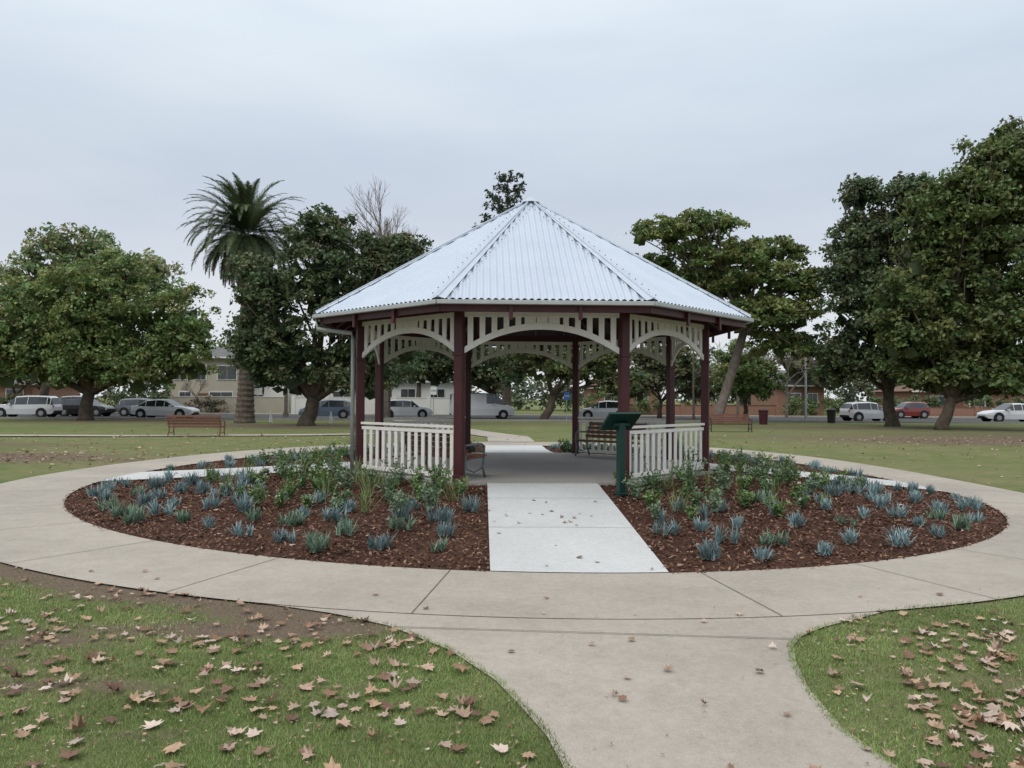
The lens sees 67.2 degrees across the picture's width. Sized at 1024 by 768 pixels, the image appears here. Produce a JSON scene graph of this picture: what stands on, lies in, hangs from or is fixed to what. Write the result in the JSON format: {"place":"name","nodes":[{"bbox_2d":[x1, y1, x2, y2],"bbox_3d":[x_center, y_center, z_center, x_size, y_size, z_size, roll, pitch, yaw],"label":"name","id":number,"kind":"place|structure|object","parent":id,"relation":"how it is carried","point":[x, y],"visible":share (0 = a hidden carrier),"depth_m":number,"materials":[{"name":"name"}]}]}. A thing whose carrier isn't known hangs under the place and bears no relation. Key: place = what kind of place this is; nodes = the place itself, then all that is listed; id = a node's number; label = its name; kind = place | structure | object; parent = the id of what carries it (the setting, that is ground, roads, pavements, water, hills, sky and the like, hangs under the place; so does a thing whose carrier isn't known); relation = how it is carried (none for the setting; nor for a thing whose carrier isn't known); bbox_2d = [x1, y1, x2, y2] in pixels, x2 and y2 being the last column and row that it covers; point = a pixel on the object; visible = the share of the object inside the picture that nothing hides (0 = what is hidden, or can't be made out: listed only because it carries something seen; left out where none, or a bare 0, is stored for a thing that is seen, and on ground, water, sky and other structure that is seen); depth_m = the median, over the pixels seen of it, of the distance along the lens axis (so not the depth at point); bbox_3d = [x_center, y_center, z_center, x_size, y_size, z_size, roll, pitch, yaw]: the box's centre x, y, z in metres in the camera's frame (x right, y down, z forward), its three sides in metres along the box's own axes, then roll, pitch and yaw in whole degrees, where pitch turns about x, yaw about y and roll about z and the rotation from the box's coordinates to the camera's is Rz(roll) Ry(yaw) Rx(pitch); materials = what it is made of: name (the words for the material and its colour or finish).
{"place":"outdoors","nodes":[
{"label":"outdoors","id":0,"kind":"place"},
{"bbox_2d":[0,384,78,399],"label":"walls","id":1,"kind":"structure","parent":0,"point":[59,393],"depth_m":87.25,"materials":[{"name":"orange brick"}]},
{"bbox_2d":[5,383,34,399],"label":"trim","id":2,"kind":"structure","parent":1,"relation":"attached to","point":[17,389],"depth_m":83.91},
{"bbox_2d":[6,389,22,400],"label":"windows","id":3,"kind":"structure","parent":2,"relation":"attached to","point":[9,391],"depth_m":83.88,"materials":[{"name":"grey glass"}]},
{"bbox_2d":[171,358,238,395],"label":"walls","id":4,"kind":"structure","parent":0,"point":[213,382],"depth_m":82.01,"materials":[{"name":"beige paint"}]},
{"bbox_2d":[173,357,236,395],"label":"trim","id":5,"kind":"structure","parent":4,"relation":"attached to","point":[206,379],"depth_m":81.94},
{"bbox_2d":[177,365,235,395],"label":"windows","id":6,"kind":"structure","parent":5,"relation":"attached to","point":[227,374],"depth_m":81.92,"materials":[{"name":"grey glass"}]},
{"bbox_2d":[198,346,233,356],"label":"roof","id":7,"kind":"structure","parent":4,"relation":"on","point":[220,352],"depth_m":83.48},
{"bbox_2d":[168,395,289,413],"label":"rendered front wall","id":8,"kind":"structure","parent":0,"point":[268,404],"depth_m":77.35,"materials":[{"name":"beige paint"}]},
{"bbox_2d":[103,461,354,480],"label":"new concrete path","id":9,"kind":"structure","parent":0,"point":[141,475],"depth_m":17.95,"materials":[{"name":"grey concrete"}]},
{"bbox_2d":[254,384,296,411],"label":"walls","id":10,"kind":"structure","parent":0,"point":[270,392],"depth_m":84.00,"materials":[{"name":"white paint"}]},
{"bbox_2d":[297,388,391,396],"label":"walls","id":11,"kind":"structure","parent":0,"point":[347,390],"depth_m":80.00,"materials":[{"name":"beige paint"}]},
{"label":"trim","id":12,"kind":"object","parent":11,"relation":"attached to","visible":0},
{"bbox_2d":[333,392,350,396],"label":"windows","id":13,"kind":"structure","parent":12,"relation":"attached to","point":[336,394],"depth_m":79.88,"materials":[{"name":"grey glass"}]},
{"bbox_2d":[392,382,453,396],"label":"walls","id":14,"kind":"structure","parent":0,"point":[427,386],"depth_m":80.01,"materials":[{"name":"white paint"}]},
{"bbox_2d":[400,381,453,396],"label":"trim","id":15,"kind":"structure","parent":14,"relation":"attached to","point":[429,390],"depth_m":79.92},
{"bbox_2d":[401,389,443,396],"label":"windows","id":16,"kind":"structure","parent":15,"relation":"attached to","point":[407,392],"depth_m":79.89,"materials":[{"name":"grey glass"}]},
{"bbox_2d":[0,397,1023,767],"bbox_3d":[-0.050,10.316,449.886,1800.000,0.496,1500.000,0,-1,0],"label":"lawn ground","id":17,"kind":"structure","parent":0,"point":[950,461],"depth_m":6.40,"materials":[{"name":"green plant"}]},
{"bbox_2d":[0,393,22,403],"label":"garden hedge","id":18,"kind":"object","parent":17,"relation":"on","point":[7,400],"visible":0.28,"depth_m":75.58,"materials":[{"name":"green plant"}]},
{"bbox_2d":[0,372,52,394],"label":"street tree","id":19,"kind":"object","parent":17,"relation":"on","point":[27,382],"visible":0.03,"depth_m":79.13,"materials":[{"name":"green plant"}]},
{"bbox_2d":[0,222,186,414],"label":"broadleaf tree","id":20,"kind":"object","parent":17,"relation":"on","point":[53,243],"visible":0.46,"depth_m":64.29,"materials":[{"name":"green plant"}]},
{"bbox_2d":[0,247,228,420],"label":"round crown tree","id":21,"kind":"object","parent":17,"relation":"on","point":[51,344],"visible":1,"depth_m":52.26,"materials":[{"name":"green plant"}]},
{"bbox_2d":[103,389,172,411],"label":"garden hedge","id":22,"kind":"object","parent":17,"relation":"on","point":[122,395],"visible":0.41,"depth_m":75.78,"materials":[{"name":"green plant"}]},
{"bbox_2d":[180,378,208,407],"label":"bare tree","id":23,"kind":"object","parent":17,"relation":"on","point":[187,385],"visible":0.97,"depth_m":75.33,"materials":[{"name":"grey plant"}]},
{"bbox_2d":[0,432,400,435],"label":"footpath","id":24,"kind":"structure","parent":17,"relation":"on","point":[193,435],"depth_m":32.86,"materials":[{"name":"concrete"}]},
{"bbox_2d":[166,414,225,436],"bbox_3d":[-13.489,1.769,32.911,2.300,0.943,0.767,0,-1,0],"label":"park bench","id":25,"kind":"object","parent":24,"relation":"on","point":[216,423],"visible":0.98,"depth_m":32.67,"materials":[{"name":"brown wood"}]},
{"bbox_2d":[183,396,229,413],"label":"garden hedge","id":26,"kind":"object","parent":17,"relation":"on","point":[210,403],"visible":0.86,"depth_m":75.85,"materials":[{"name":"green plant"}]},
{"bbox_2d":[178,172,304,422],"bbox_3d":[-17.279,-5.268,50.103,8.241,15.735,8.452,0,-1,0],"label":"date palm","id":27,"kind":"object","parent":17,"relation":"on","point":[245,215],"visible":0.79,"depth_m":49.27,"materials":[{"name":"green plant"}]},
{"bbox_2d":[283,386,288,416],"bbox_3d":[-18.764,-0.402,64.017,0.457,6.568,0.480,0,-1,0],"label":"timber power pole","id":28,"kind":"object","parent":17,"relation":"on","point":[285,413],"visible":0.33,"depth_m":63.85,"materials":[{"name":"grey wood"}]},
{"bbox_2d":[219,202,442,425],"bbox_3d":[-10.545,-4.090,45.793,12.986,13.342,7.799,0,-1,0],"label":"evergreen tree","id":29,"kind":"object","parent":17,"relation":"on","point":[263,341],"visible":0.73,"depth_m":44.33,"materials":[{"name":"green plant"}]},
{"bbox_2d":[329,411,332,422],"bbox_3d":[-11.748,2.217,49.966,0.228,0.874,0.240,0,-1,0],"label":"white bollard","id":30,"kind":"object","parent":17,"relation":"on","point":[330,419],"visible":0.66,"depth_m":49.91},
{"bbox_2d":[293,173,429,417],"bbox_3d":[-12.073,-6.890,61.797,14.099,19.365,7.977,1,-1,-44],"label":"bare tree","id":31,"kind":"object","parent":17,"relation":"on","point":[387,407],"visible":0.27,"depth_m":61.18,"materials":[{"name":"grey plant"}]},
{"bbox_2d":[291,395,449,414],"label":"white front wall","id":32,"kind":"structure","parent":17,"relation":"on","point":[441,405],"depth_m":77.35,"materials":[{"name":"white paint"}]},
{"bbox_2d":[416,382,420,396],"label":"street tree","id":33,"kind":"object","parent":17,"relation":"on","point":[418,394],"depth_m":79.81,"materials":[{"name":"brown plant"}]},
{"bbox_2d":[430,387,436,416],"bbox_3d":[-5.804,1.504,56.967,0.450,2.620,0.089,0,-1,0],"label":"parking sign","id":34,"kind":"object","parent":17,"relation":"on","point":[433,391],"visible":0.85,"depth_m":56.95,"materials":[{"name":"white metal"}]},
{"bbox_2d":[393,420,534,441],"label":"footpath","id":35,"kind":"structure","parent":17,"relation":"on","point":[494,437],"depth_m":33.34,"materials":[{"name":"concrete"}]},
{"bbox_2d":[397,345,538,418],"bbox_3d":[-3.861,-0.908,61.647,15.539,7.636,8.104,0,-1,0],"label":"park tree","id":36,"kind":"object","parent":17,"relation":"on","point":[441,369],"visible":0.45,"depth_m":59.92,"materials":[{"name":"green plant"}]},
{"bbox_2d":[62,348,923,409],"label":"distant trees","id":37,"kind":"object","parent":17,"relation":"on","point":[519,403],"visible":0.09,"depth_m":108.48,"materials":[{"name":"green plant"}]},
{"bbox_2d":[472,170,526,415],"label":"norfolk pine","id":38,"kind":"object","parent":17,"relation":"on","point":[506,393],"visible":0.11,"depth_m":71.82,"materials":[{"name":"green plant"}]},
{"bbox_2d":[0,428,1023,767],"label":"fallen leaves","id":39,"kind":"object","parent":17,"relation":"on","point":[996,716],"visible":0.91,"depth_m":5.20,"materials":[{"name":"brown plant"}]},
{"bbox_2d":[0,442,1023,618],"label":"ring footpath","id":40,"kind":"structure","parent":17,"relation":"on","point":[843,588],"depth_m":8.46,"materials":[{"name":"concrete"}]},
{"bbox_2d":[0,445,1018,638],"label":"path joints","id":41,"kind":"object","parent":40,"relation":"on","point":[529,630],"visible":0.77,"depth_m":7.63,"materials":[{"name":"grey concrete"}]},
{"bbox_2d":[62,445,1009,573],"bbox_3d":[0.409,2.197,18.202,19.000,0.530,19.000,0,-1,0],"label":"mulch garden bed","id":42,"kind":"object","parent":17,"relation":"on","point":[433,535],"visible":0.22,"depth_m":11.18,"materials":[{"name":"brown wood"}]},
{"bbox_2d":[312,197,753,485],"bbox_3d":[0.425,-1.103,18.264,9.394,6.690,9.394,0,-1,-2],"label":"gazebo","id":43,"kind":"object","parent":42,"relation":"on","point":[526,275],"visible":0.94,"depth_m":15.74,"materials":[{"name":"paint"}]},
{"bbox_2d":[204,435,864,520],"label":"green garden shrubs","id":44,"kind":"object","parent":42,"relation":"on","point":[436,488],"visible":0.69,"depth_m":13.90,"materials":[{"name":"green plant"}]},
{"bbox_2d":[85,441,986,560],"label":"blue tufting plants","id":45,"kind":"object","parent":42,"relation":"on","point":[317,543],"visible":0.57,"depth_m":12.00,"materials":[{"name":"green plant"}]},
{"bbox_2d":[599,412,641,496],"bbox_3d":[1.869,1.208,13.299,0.620,1.451,0.398,1,-1,-22],"label":"interpretive sign","id":46,"kind":"object","parent":42,"relation":"on","point":[620,423],"visible":1,"depth_m":13.23,"materials":[{"name":"green metal"}]},
{"bbox_2d":[564,392,569,419],"bbox_3d":[4.049,1.720,56.964,0.450,2.283,0.089,0,-1,0],"label":"parking sign","id":47,"kind":"object","parent":17,"relation":"on","point":[566,396],"visible":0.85,"depth_m":56.95,"materials":[{"name":"blue metal"}]},
{"bbox_2d":[500,346,651,419],"bbox_3d":[4.516,-1.266,58.055,11.765,8.301,6.336,0,-1,0],"label":"park tree","id":48,"kind":"object","parent":17,"relation":"on","point":[604,367],"visible":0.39,"depth_m":57.57,"materials":[{"name":"green plant"}]},
{"bbox_2d":[265,603,894,767],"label":"approach footpath","id":49,"kind":"structure","parent":17,"relation":"on","point":[570,679],"depth_m":5.32,"materials":[{"name":"concrete"}]},
{"bbox_2d":[563,393,658,413],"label":"garden hedge","id":50,"kind":"object","parent":17,"relation":"on","point":[645,403],"visible":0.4,"depth_m":76.22,"materials":[{"name":"green plant"}]},
{"bbox_2d":[650,374,665,397],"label":"bare tree","id":51,"kind":"object","parent":17,"relation":"on","point":[661,395],"visible":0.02,"depth_m":70.24,"materials":[{"name":"grey plant"}]},
{"bbox_2d":[611,343,730,417],"bbox_3d":[13.283,-0.645,65.659,11.199,7.428,6.034,0,-1,11],"label":"park tree","id":52,"kind":"object","parent":17,"relation":"on","point":[655,368],"visible":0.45,"depth_m":64.66,"materials":[{"name":"green plant"}]},
{"bbox_2d":[692,356,694,419],"bbox_3d":[14.134,0.390,60.004,0.285,5.156,0.300,0,-1,0],"label":"timber power pole","id":53,"kind":"object","parent":17,"relation":"on","point":[693,399],"visible":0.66,"depth_m":59.94,"materials":[{"name":"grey wood"}]},
{"bbox_2d":[625,207,836,424],"bbox_3d":[14.122,-4.336,52.454,15.304,14.323,8.360,0,-1,0],"label":"umbrella tree","id":54,"kind":"object","parent":17,"relation":"on","point":[764,307],"visible":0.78,"depth_m":51.01,"materials":[{"name":"green plant"}]},
{"bbox_2d":[709,414,752,431],"bbox_3d":[11.312,2.023,40.031,2.200,0.943,0.767,0,-1,0],"label":"park bench","id":55,"kind":"object","parent":17,"relation":"on","point":[722,417],"visible":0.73,"depth_m":40.25,"materials":[{"name":"brown wood"}]},
{"bbox_2d":[709,341,775,413],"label":"bare tree","id":56,"kind":"object","parent":17,"relation":"on","point":[737,402],"visible":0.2,"depth_m":69.94,"materials":[{"name":"grey plant"}]},
{"bbox_2d":[697,338,790,418],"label":"park tree","id":57,"kind":"object","parent":17,"relation":"on","point":[754,375],"visible":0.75,"depth_m":58.83,"materials":[{"name":"green plant"}]},
{"bbox_2d":[758,409,768,424],"bbox_3d":[16.956,2.207,51.969,0.700,1.050,0.700,0,-1,0],"label":"litter bin","id":58,"kind":"object","parent":17,"relation":"on","point":[763,416],"visible":1,"depth_m":51.73,"materials":[{"name":"paint"}]},
{"bbox_2d":[759,343,817,417],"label":"bare tree","id":59,"kind":"object","parent":17,"relation":"on","point":[786,393],"visible":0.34,"depth_m":69.85,"materials":[{"name":"grey plant"}]},
{"bbox_2d":[771,335,844,415],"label":"street tree","id":60,"kind":"object","parent":17,"relation":"on","point":[793,368],"visible":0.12,"depth_m":80.36,"materials":[{"name":"green plant"}]},
{"bbox_2d":[804,334,819,419],"bbox_3d":[24.243,-0.485,62.022,1.478,7.080,0.300,0,-1,0],"label":"street lamp","id":61,"kind":"object","parent":17,"relation":"on","point":[805,417],"visible":0.52,"depth_m":61.93,"materials":[{"name":"grey metal"}]},
{"bbox_2d":[780,396,846,415],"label":"garden hedge","id":62,"kind":"object","parent":17,"relation":"on","point":[809,408],"visible":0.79,"depth_m":75.45,"materials":[{"name":"green plant"}]},
{"bbox_2d":[826,409,836,422],"bbox_3d":[23.196,2.312,55.969,0.700,1.050,0.700,0,-1,0],"label":"litter bin","id":63,"kind":"object","parent":17,"relation":"on","point":[831,415],"visible":0.94,"depth_m":55.73,"materials":[{"name":"black plastic"}]},
{"bbox_2d":[804,170,974,425],"bbox_3d":[25.143,-5.540,50.025,11.624,16.748,7.741,0,-1,0],"label":"magnolia tree","id":64,"kind":"object","parent":17,"relation":"on","point":[860,251],"visible":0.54,"depth_m":49.44,"materials":[{"name":"green plant"}]},
{"bbox_2d":[880,405,995,416],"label":"brick front wall","id":65,"kind":"structure","parent":17,"relation":"on","point":[973,411],"depth_m":75.84,"materials":[{"name":"brown brick"}]},
{"bbox_2d":[861,115,1023,429],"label":"magnolia tree","id":66,"kind":"object","parent":17,"relation":"on","point":[970,214],"visible":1,"depth_m":43.10,"materials":[{"name":"green plant"}]},
{"bbox_2d":[868,394,1023,406],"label":"garden hedge","id":67,"kind":"object","parent":17,"relation":"on","point":[933,400],"visible":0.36,"depth_m":76.98,"materials":[{"name":"green plant"}]},
{"bbox_2d":[0,0,1023,400],"label":"sky","id":68,"kind":"structure","parent":0,"point":[613,115],"materials":[{"name":"white"}]},
{"bbox_2d":[6,414,1019,421],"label":"asphalt road","id":69,"kind":"structure","parent":0,"point":[676,418],"depth_m":65.33,"materials":[{"name":"grey asphalt"}]},
{"bbox_2d":[0,395,62,416],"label":"white suv","id":70,"kind":"object","parent":69,"relation":"on","point":[44,406],"visible":0.96,"depth_m":59.23,"materials":[{"name":"paint"}]},
{"bbox_2d":[59,396,96,399],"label":"parked car","id":71,"kind":"object","parent":69,"relation":"on","point":[63,397],"visible":0.09,"depth_m":69.31,"materials":[{"name":"paint"}]},
{"bbox_2d":[60,398,114,415],"bbox_3d":[-35.369,1.933,63.972,4.207,1.555,2.080,0,-1,0],"label":"black hatchback","id":72,"kind":"object","parent":69,"relation":"on","point":[70,406],"visible":0.79,"depth_m":63.19,"materials":[{"name":"paint"}]},
{"bbox_2d":[116,398,152,415],"bbox_3d":[-30.964,1.973,64.972,4.207,1.555,2.080,0,-1,0],"label":"grey car","id":73,"kind":"object","parent":69,"relation":"on","point":[123,406],"visible":0.39,"depth_m":64.21,"materials":[{"name":"paint"}]},
{"bbox_2d":[130,399,199,417],"bbox_3d":[-26.507,1.908,58.972,4.806,1.505,2.080,0,-1,3],"label":"white sedan","id":74,"kind":"object","parent":69,"relation":"on","point":[154,408],"visible":0.92,"depth_m":58.18,"materials":[{"name":"paint"}]},
{"bbox_2d":[299,399,350,418],"bbox_3d":[-14.454,1.960,59.972,4.108,1.555,2.080,1,-1,-12],"label":"blue grey hatchback","id":75,"kind":"object","parent":69,"relation":"on","point":[340,409],"visible":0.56,"depth_m":59.33,"materials":[{"name":"paint"}]},
{"bbox_2d":[391,399,432,417],"bbox_3d":[-8.656,2.044,62.972,4.307,1.555,2.080,0,-1,-5],"label":"white hatchback","id":76,"kind":"object","parent":69,"relation":"on","point":[403,407],"visible":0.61,"depth_m":62.19,"materials":[{"name":"paint"}]},
{"bbox_2d":[449,393,514,418],"bbox_3d":[-2.423,1.781,61.978,5.105,2.105,2.200,0,-1,-10],"label":"white van","id":77,"kind":"object","parent":69,"relation":"on","point":[485,404],"visible":0.69,"depth_m":61.18,"materials":[{"name":"paint"}]},
{"bbox_2d":[0,413,1023,423],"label":"road kerb","id":78,"kind":"structure","parent":69,"relation":"on","point":[536,419],"depth_m":56.76,"materials":[{"name":"grey concrete"}]},
{"bbox_2d":[579,401,617,419],"bbox_3d":[7.394,2.104,61.973,4.008,1.555,2.080,0,-1,8],"label":"white hatchback","id":79,"kind":"object","parent":69,"relation":"on","point":[601,408],"visible":0.54,"depth_m":61.22,"materials":[{"name":"paint"}]},
{"bbox_2d":[839,402,884,420],"bbox_3d":[27.655,2.166,59.973,3.908,1.555,2.080,0,-1,-8],"label":"white car","id":80,"kind":"object","parent":69,"relation":"on","point":[856,411],"visible":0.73,"depth_m":59.16,"materials":[{"name":"paint"}]},
{"bbox_2d":[895,402,929,418],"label":"red hatchback","id":81,"kind":"object","parent":69,"relation":"on","point":[915,409],"visible":0.75,"depth_m":70.14,"materials":[{"name":"paint"}]},
{"bbox_2d":[977,403,1023,421],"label":"white sedan","id":82,"kind":"object","parent":69,"relation":"on","point":[1001,412],"visible":0.98,"depth_m":59.20,"materials":[{"name":"paint"}]},
{"bbox_2d":[485,445,554,452],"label":"new concrete path","id":83,"kind":"structure","parent":0,"point":[514,448],"depth_m":25.26,"materials":[{"name":"grey concrete"}]},
{"bbox_2d":[115,412,938,416],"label":"pavement","id":84,"kind":"structure","parent":0,"point":[530,414],"depth_m":74.07,"materials":[{"name":"concrete"}]},
{"bbox_2d":[487,483,667,572],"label":"new concrete path","id":85,"kind":"structure","parent":0,"point":[535,540],"depth_m":10.50,"materials":[{"name":"grey concrete"}]},
{"bbox_2d":[584,388,658,407],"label":"walls","id":86,"kind":"structure","parent":0,"point":[589,391],"depth_m":89.99,"materials":[{"name":"orange brick"}]},
{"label":"trim","id":87,"kind":"object","parent":86,"relation":"attached to","visible":0},
{"bbox_2d":[605,394,646,402],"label":"windows","id":88,"kind":"structure","parent":87,"relation":"attached to","point":[616,399],"depth_m":89.88,"materials":[{"name":"grey glass"}]},
{"bbox_2d":[586,403,779,415],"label":"brick front wall","id":89,"kind":"structure","parent":0,"point":[684,409],"depth_m":77.84,"materials":[{"name":"brown brick"}]},
{"bbox_2d":[751,386,823,415],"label":"walls","id":90,"kind":"structure","parent":0,"point":[778,397],"depth_m":82.00,"materials":[{"name":"orange brick"}]},
{"bbox_2d":[770,369,822,384],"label":"roof","id":91,"kind":"structure","parent":90,"relation":"on","point":[794,380],"depth_m":81.52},
{"bbox_2d":[785,385,830,404],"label":"trim","id":92,"kind":"structure","parent":90,"relation":"attached to","point":[808,393],"depth_m":81.46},
{"bbox_2d":[788,394,816,403],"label":"windows","id":93,"kind":"structure","parent":92,"relation":"attached to","point":[813,397],"depth_m":81.88,"materials":[{"name":"grey glass"}]},
{"bbox_2d":[693,462,941,490],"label":"new concrete path","id":94,"kind":"structure","parent":0,"point":[880,481],"depth_m":18.58,"materials":[{"name":"grey concrete"}]},
{"bbox_2d":[875,391,1023,406],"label":"walls","id":95,"kind":"structure","parent":0,"point":[901,395],"depth_m":84.00,"materials":[{"name":"orange brick"}]},
{"bbox_2d":[871,385,978,391],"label":"roof","id":96,"kind":"structure","parent":95,"relation":"on","point":[898,388],"depth_m":88.10,"materials":[{"name":"brown tile"}]},
{"bbox_2d":[955,402,962,406],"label":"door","id":97,"kind":"structure","parent":95,"relation":"attached to","point":[960,404],"depth_m":83.87,"materials":[{"name":"brown wood"}]},
{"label":"trim","id":98,"kind":"object","parent":95,"relation":"attached to","visible":0},
{"bbox_2d":[931,396,984,406],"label":"windows","id":99,"kind":"structure","parent":98,"relation":"attached to","point":[942,398],"depth_m":83.88,"materials":[{"name":"grey glass"}]}
]}

